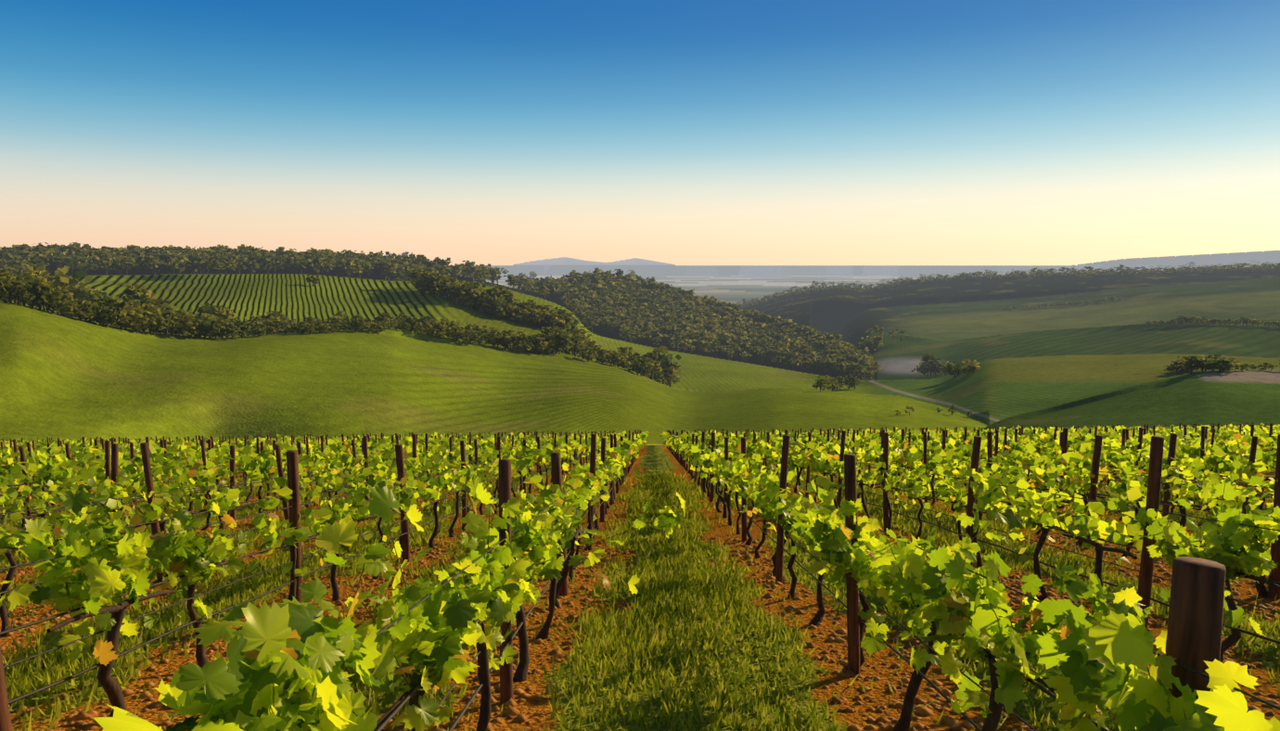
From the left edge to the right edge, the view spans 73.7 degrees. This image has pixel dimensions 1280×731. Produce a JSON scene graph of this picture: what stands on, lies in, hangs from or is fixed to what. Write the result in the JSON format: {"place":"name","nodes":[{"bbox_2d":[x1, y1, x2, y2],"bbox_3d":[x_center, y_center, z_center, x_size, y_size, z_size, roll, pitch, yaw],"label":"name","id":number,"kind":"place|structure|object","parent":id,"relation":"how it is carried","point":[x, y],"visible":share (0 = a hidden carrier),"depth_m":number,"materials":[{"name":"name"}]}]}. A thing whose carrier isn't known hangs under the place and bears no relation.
{"place":"outdoors","nodes":[
{"label":"outdoors","id":0,"kind":"place"},
{"bbox_2d":[0,250,1279,730],"bbox_3d":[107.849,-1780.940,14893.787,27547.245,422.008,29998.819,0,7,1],"label":"ground","id":1,"kind":"structure","parent":0,"point":[1089,364],"depth_m":243.38,"materials":[{"name":"green plant"}]},
{"bbox_2d":[0,465,1279,730],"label":"grass","id":2,"kind":"structure","parent":1,"relation":"on","point":[657,490],"depth_m":9.82,"materials":[{"name":"green plant"}]},
{"bbox_2d":[0,422,1279,730],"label":"trellis posts","id":3,"kind":"object","parent":1,"relation":"on","point":[1195,617],"visible":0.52,"depth_m":10.32,"materials":[{"name":"brown wood"}]},
{"bbox_2d":[0,534,1279,730],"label":"soil clods","id":4,"kind":"object","parent":1,"relation":"on","point":[508,710],"visible":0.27,"depth_m":8.31,"materials":[{"name":"brown soil"}]},
{"bbox_2d":[0,422,1279,730],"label":"vine","id":5,"kind":"object","parent":1,"relation":"on","point":[288,647],"depth_m":6.80,"materials":[{"name":"plant"}]},
{"bbox_2d":[0,242,1279,418],"bbox_3d":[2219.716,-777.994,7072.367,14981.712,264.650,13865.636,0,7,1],"label":"trees","id":6,"kind":"object","parent":1,"relation":"on","point":[631,303],"materials":[{"name":"green plant"}]},
{"bbox_2d":[14,524,1279,730],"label":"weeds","id":7,"kind":"object","parent":1,"relation":"on","point":[824,672],"visible":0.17,"depth_m":7.91,"materials":[{"name":"green plant"}]},
{"bbox_2d":[0,442,1279,730],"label":"trellis wires","id":8,"kind":"object","parent":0,"point":[467,704],"visible":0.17,"depth_m":7.75,"materials":[{"name":"grey metal"}]},
{"bbox_2d":[0,0,1279,265],"label":"sky","id":9,"kind":"structure","parent":0,"point":[481,132],"materials":[{"name":"blue"}]},
{"bbox_2d":[41,478,1279,722],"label":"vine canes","id":10,"kind":"object","parent":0,"point":[593,544],"visible":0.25,"depth_m":5.48,"materials":[{"name":"brown plant"}]}
]}

